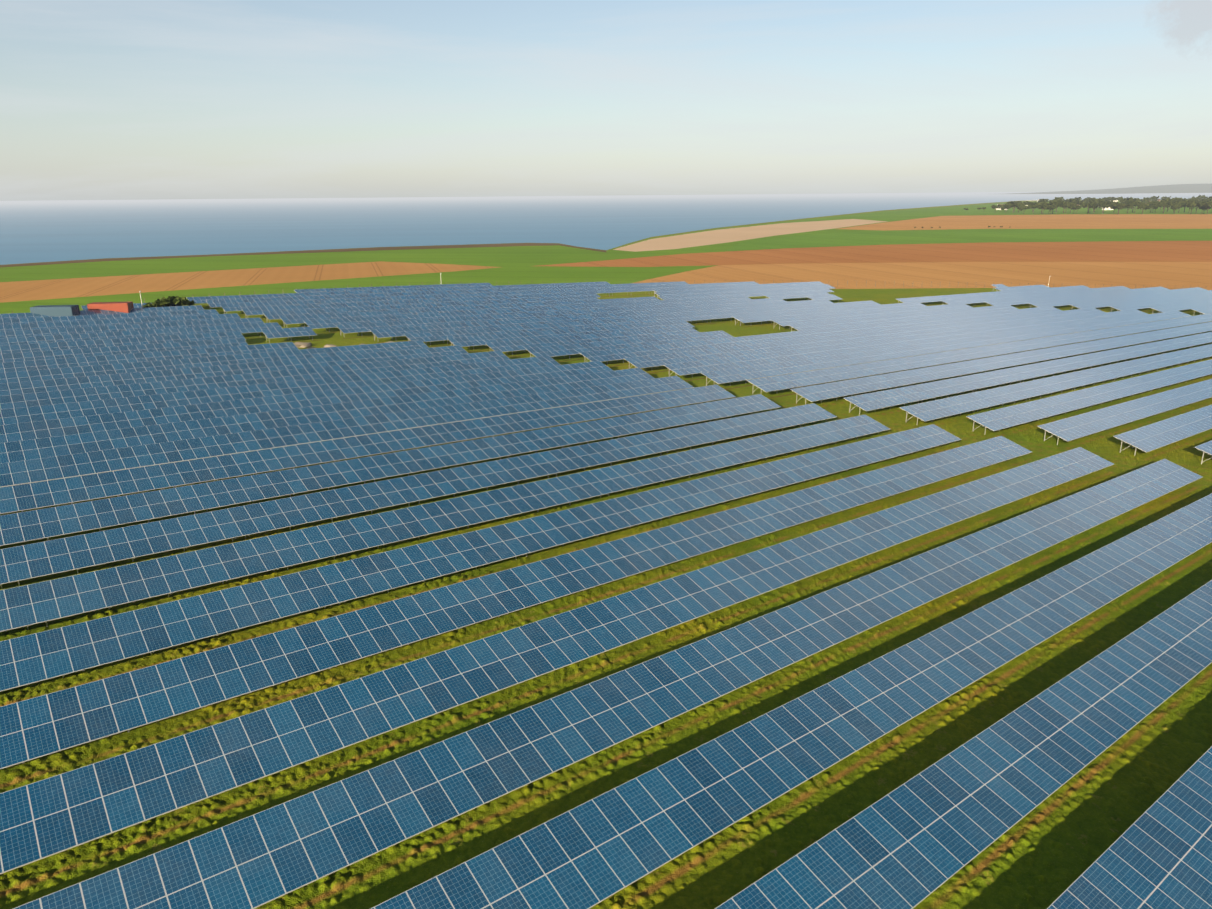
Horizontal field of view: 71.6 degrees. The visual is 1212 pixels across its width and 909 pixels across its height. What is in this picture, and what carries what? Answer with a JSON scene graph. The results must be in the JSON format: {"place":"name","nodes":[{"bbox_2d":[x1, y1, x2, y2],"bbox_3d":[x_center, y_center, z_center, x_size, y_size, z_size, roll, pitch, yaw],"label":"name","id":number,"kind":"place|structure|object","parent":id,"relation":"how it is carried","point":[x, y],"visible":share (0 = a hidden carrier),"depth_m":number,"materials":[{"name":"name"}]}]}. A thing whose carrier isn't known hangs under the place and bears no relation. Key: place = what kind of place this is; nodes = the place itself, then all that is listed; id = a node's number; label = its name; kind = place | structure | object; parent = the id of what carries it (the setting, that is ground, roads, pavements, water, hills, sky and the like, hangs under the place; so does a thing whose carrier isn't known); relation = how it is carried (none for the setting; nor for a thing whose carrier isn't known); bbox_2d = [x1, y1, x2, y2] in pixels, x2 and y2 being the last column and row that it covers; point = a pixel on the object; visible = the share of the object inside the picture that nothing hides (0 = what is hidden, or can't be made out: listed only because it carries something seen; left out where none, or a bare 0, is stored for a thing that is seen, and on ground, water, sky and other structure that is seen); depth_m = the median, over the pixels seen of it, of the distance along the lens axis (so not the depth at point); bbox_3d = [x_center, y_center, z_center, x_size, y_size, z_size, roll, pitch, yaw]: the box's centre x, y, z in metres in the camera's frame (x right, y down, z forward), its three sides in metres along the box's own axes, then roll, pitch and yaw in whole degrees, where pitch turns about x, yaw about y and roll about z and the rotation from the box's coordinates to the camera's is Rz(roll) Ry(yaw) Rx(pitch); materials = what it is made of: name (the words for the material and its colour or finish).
{"place":"outdoors","nodes":[
{"label":"outdoors","id":0,"kind":"place"},
{"bbox_2d":[0,261,498,302],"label":"field","id":1,"kind":"structure","parent":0,"point":[15,291],"depth_m":330.53,"materials":[{"name":"brown soil"}]},
{"bbox_2d":[6,200,1199,305],"bbox_3d":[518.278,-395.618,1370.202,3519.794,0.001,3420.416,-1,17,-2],"label":"ground","id":2,"kind":"structure","parent":0,"point":[883,293],"depth_m":270.54,"materials":[{"name":"green plant"}]},
{"bbox_2d":[9,280,1198,312],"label":"perimeter fence","id":3,"kind":"object","parent":2,"relation":"on","point":[837,284],"visible":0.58,"depth_m":240.62,"materials":[{"name":"grey metal"}]},
{"bbox_2d":[0,288,1211,908],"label":"solar module backs","id":4,"kind":"object","parent":2,"relation":"on","point":[530,552],"visible":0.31,"depth_m":54.05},
{"bbox_2d":[0,396,1211,908],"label":"grass","id":5,"kind":"structure","parent":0,"point":[1050,850],"depth_m":38.19,"materials":[{"name":"green plant"}]},
{"bbox_2d":[0,192,1211,264],"bbox_3d":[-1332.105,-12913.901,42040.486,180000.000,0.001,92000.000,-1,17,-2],"label":"sea water","id":6,"kind":"structure","parent":0,"point":[37,231],"depth_m":1819.08,"materials":[{"name":"blue liquid"}]},
{"bbox_2d":[0,201,1211,313],"bbox_3d":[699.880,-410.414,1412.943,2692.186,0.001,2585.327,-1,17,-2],"label":"green crop field","id":7,"kind":"structure","parent":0,"point":[517,265],"depth_m":398.04,"materials":[{"name":"green plant"}]},
{"bbox_2d":[0,243,605,266],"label":"coast scrub band","id":8,"kind":"object","parent":7,"relation":"on","point":[342,250],"visible":1,"depth_m":494.86,"materials":[{"name":"green plant"}]},
{"bbox_2d":[726,229,1211,250],"bbox_3d":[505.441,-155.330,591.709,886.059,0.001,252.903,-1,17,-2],"label":"field crop","id":9,"kind":"object","parent":7,"relation":"on","point":[935,237],"visible":1,"depth_m":583.77,"materials":[{"name":"green plant"}]},
{"bbox_2d":[1005,201,1021,211],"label":"headland tree","id":10,"kind":"object","parent":7,"relation":"on","point":[1010,203],"visible":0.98,"depth_m":1206.67,"materials":[{"name":"green plant"}]},
{"bbox_2d":[1017,205,1027,213],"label":"headland tree","id":11,"kind":"object","parent":7,"relation":"on","point":[1023,207],"visible":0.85,"depth_m":1177.90,"materials":[{"name":"green plant"}]},
{"bbox_2d":[1028,203,1040,213],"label":"headland tree","id":12,"kind":"object","parent":7,"relation":"on","point":[1035,206],"visible":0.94,"depth_m":1158.33,"materials":[{"name":"green plant"}]},
{"bbox_2d":[1036,201,1047,213],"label":"headland tree","id":13,"kind":"object","parent":7,"relation":"on","point":[1043,203],"visible":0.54,"depth_m":1193.05,"materials":[{"name":"green plant"}]},
{"bbox_2d":[1044,204,1057,213],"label":"headland tree","id":14,"kind":"object","parent":7,"relation":"on","point":[1054,206],"visible":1,"depth_m":1150.02,"materials":[{"name":"green plant"}]},
{"bbox_2d":[1047,201,1061,213],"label":"headland tree","id":15,"kind":"object","parent":7,"relation":"on","point":[1050,203],"visible":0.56,"depth_m":1163.99,"materials":[{"name":"green plant"}]},
{"bbox_2d":[1058,201,1070,212],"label":"headland tree","id":16,"kind":"object","parent":7,"relation":"on","point":[1065,203],"visible":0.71,"depth_m":1192.51,"materials":[{"name":"green plant"}]},
{"bbox_2d":[1068,204,1080,213],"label":"headland tree","id":17,"kind":"object","parent":7,"relation":"on","point":[1071,206],"visible":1,"depth_m":1151.74,"materials":[{"name":"green plant"}]},
{"bbox_2d":[1068,199,1080,203],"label":"headland tree","id":18,"kind":"object","parent":7,"relation":"on","point":[1075,201],"visible":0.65,"depth_m":1394.99,"materials":[{"name":"green plant"}]},
{"bbox_2d":[1081,203,1089,212],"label":"headland tree","id":19,"kind":"object","parent":7,"relation":"on","point":[1084,205],"visible":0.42,"depth_m":1180.76,"materials":[{"name":"green plant"}]},
{"bbox_2d":[1087,203,1101,213],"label":"headland tree","id":20,"kind":"object","parent":7,"relation":"on","point":[1093,205],"visible":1,"depth_m":1146.98,"materials":[{"name":"green plant"}]},
{"bbox_2d":[1091,199,1104,202],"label":"headland tree","id":21,"kind":"object","parent":7,"relation":"on","point":[1096,200],"visible":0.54,"depth_m":1390.91,"materials":[{"name":"green plant"}]},
{"bbox_2d":[1097,200,1112,212],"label":"headland tree","id":22,"kind":"object","parent":7,"relation":"on","point":[1106,204],"visible":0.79,"depth_m":1165.22,"materials":[{"name":"green plant"}]},
{"bbox_2d":[1102,197,1113,200],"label":"headland tree","id":23,"kind":"object","parent":7,"relation":"on","point":[1109,198],"visible":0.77,"depth_m":1864.61,"materials":[{"name":"green plant"}]},
{"bbox_2d":[1110,202,1129,213],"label":"headland tree","id":24,"kind":"object","parent":7,"relation":"on","point":[1118,205],"visible":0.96,"depth_m":1111.03,"materials":[{"name":"green plant"}]},
{"bbox_2d":[1120,197,1133,208],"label":"headland tree","id":25,"kind":"object","parent":7,"relation":"on","point":[1124,199],"visible":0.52,"depth_m":1431.28,"materials":[{"name":"green plant"}]},
{"bbox_2d":[1128,201,1144,212],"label":"headland tree","id":26,"kind":"object","parent":7,"relation":"on","point":[1135,203],"visible":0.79,"depth_m":1187.18,"materials":[{"name":"green plant"}]},
{"bbox_2d":[1137,204,1150,212],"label":"headland tree","id":27,"kind":"object","parent":7,"relation":"on","point":[1145,207],"visible":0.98,"depth_m":1117.79,"materials":[{"name":"green plant"}]},
{"bbox_2d":[1155,202,1174,213],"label":"headland tree","id":28,"kind":"object","parent":7,"relation":"on","point":[1166,204],"visible":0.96,"depth_m":1135.61,"materials":[{"name":"green plant"}]},
{"bbox_2d":[1160,198,1175,209],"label":"headland tree","id":29,"kind":"object","parent":7,"relation":"on","point":[1169,199],"visible":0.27,"depth_m":1328.87,"materials":[{"name":"green plant"}]},
{"bbox_2d":[1170,204,1180,212],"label":"headland tree","id":30,"kind":"object","parent":7,"relation":"on","point":[1175,207],"visible":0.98,"depth_m":1108.49,"materials":[{"name":"green plant"}]},
{"bbox_2d":[1173,201,1186,212],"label":"headland tree","id":31,"kind":"object","parent":7,"relation":"on","point":[1180,203],"visible":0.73,"depth_m":1173.07,"materials":[{"name":"green plant"}]},
{"bbox_2d":[1186,201,1199,213],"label":"headland tree","id":32,"kind":"object","parent":7,"relation":"on","point":[1191,204],"visible":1,"depth_m":1088.22,"materials":[{"name":"green plant"}]},
{"bbox_2d":[1198,195,1207,199],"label":"house","id":33,"kind":"structure","parent":7,"relation":"on","point":[1202,197],"depth_m":1905.27,"materials":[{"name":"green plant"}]},
{"bbox_2d":[1199,206,1210,213],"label":"headland tree","id":34,"kind":"object","parent":7,"relation":"on","point":[1202,208],"visible":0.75,"depth_m":1104.81,"materials":[{"name":"green plant"}]},
{"bbox_2d":[1201,201,1211,212],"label":"headland tree","id":35,"kind":"object","parent":7,"relation":"on","point":[1206,204],"visible":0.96,"depth_m":1082.26,"materials":[{"name":"green plant"}]},
{"bbox_2d":[0,0,1211,200],"label":"sky","id":36,"kind":"structure","parent":0,"point":[100,99],"materials":[{"name":"blue"}]},
{"bbox_2d":[201,298,1211,398],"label":"farm ground","id":37,"kind":"structure","parent":0,"point":[730,327],"depth_m":127.21,"materials":[{"name":"green plant"}]},
{"bbox_2d":[30,305,79,316],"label":"blue container","id":38,"kind":"object","parent":37,"relation":"on","point":[60,310],"visible":0.65,"depth_m":131.51,"materials":[{"name":"blue metal"}]},
{"bbox_2d":[87,301,133,312],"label":"red container","id":39,"kind":"object","parent":37,"relation":"on","point":[126,307],"visible":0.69,"depth_m":137.22,"materials":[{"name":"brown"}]},
{"bbox_2d":[141,302,161,307],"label":"bush","id":40,"kind":"object","parent":37,"relation":"on","point":[148,304],"visible":0.5,"depth_m":144.43,"materials":[{"name":"green plant"}]},
{"bbox_2d":[152,299,174,306],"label":"bush","id":41,"kind":"object","parent":37,"relation":"on","point":[164,302],"visible":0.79,"depth_m":145.35,"materials":[{"name":"green plant"}]},
{"bbox_2d":[162,296,186,304],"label":"bush","id":42,"kind":"object","parent":37,"relation":"on","point":[177,299],"visible":0.67,"depth_m":146.72,"materials":[{"name":"green plant"}]},
{"bbox_2d":[178,299,194,305],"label":"bush","id":43,"kind":"object","parent":37,"relation":"on","point":[188,303],"visible":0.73,"depth_m":147.78,"materials":[{"name":"green plant"}]},
{"bbox_2d":[294,342,311,347],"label":"rock","id":44,"kind":"object","parent":37,"relation":"on","point":[301,344],"visible":0.77,"depth_m":120.45,"materials":[{"name":"brown stone"}]},
{"bbox_2d":[324,344,336,347],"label":"rock","id":45,"kind":"object","parent":37,"relation":"on","point":[328,345],"visible":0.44,"depth_m":120.46,"materials":[{"name":"brown stone"}]},
{"bbox_2d":[0,285,1211,814],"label":"solar mounting frames","id":46,"kind":"structure","parent":37,"relation":"on","point":[684,425],"depth_m":93.59,"materials":[{"name":"silver metal"}]},
{"bbox_2d":[0,281,1211,908],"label":"solar panels","id":47,"kind":"object","parent":46,"relation":"on","point":[86,393],"visible":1,"depth_m":50.10,"materials":[{"name":"blue glass"}]},
{"bbox_2d":[204,291,1211,398],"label":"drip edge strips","id":48,"kind":"object","parent":37,"relation":"on","point":[671,370],"visible":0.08,"depth_m":124.33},
{"bbox_2d":[613,219,887,251],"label":"field","id":49,"kind":"structure","parent":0,"point":[719,236],"depth_m":659.82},
{"bbox_2d":[539,241,1211,266],"bbox_3d":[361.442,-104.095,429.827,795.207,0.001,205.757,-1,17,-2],"label":"field","id":50,"kind":"structure","parent":0,"point":[1150,251],"depth_m":426.40,"materials":[{"name":"brown soil"}]},
{"bbox_2d":[634,262,1211,289],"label":"field","id":51,"kind":"structure","parent":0,"point":[1178,275],"depth_m":322.98,"materials":[{"name":"brown soil"}]},
{"bbox_2d":[1001,206,1010,209],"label":"headland tree","id":52,"kind":"object","parent":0,"point":[1005,207],"visible":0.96,"depth_m":1246.39,"materials":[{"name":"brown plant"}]},
{"bbox_2d":[838,214,1211,230],"bbox_3d":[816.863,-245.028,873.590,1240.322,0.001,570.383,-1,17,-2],"label":"field soil","id":53,"kind":"structure","parent":0,"point":[1131,221],"depth_m":850.55,"materials":[{"name":"brown soil"}]},
{"bbox_2d":[1009,184,1211,193],"bbox_3d":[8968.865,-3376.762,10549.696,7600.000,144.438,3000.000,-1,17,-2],"label":"hill","id":54,"kind":"structure","parent":0,"point":[1191,188],"depth_m":9925.33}
]}

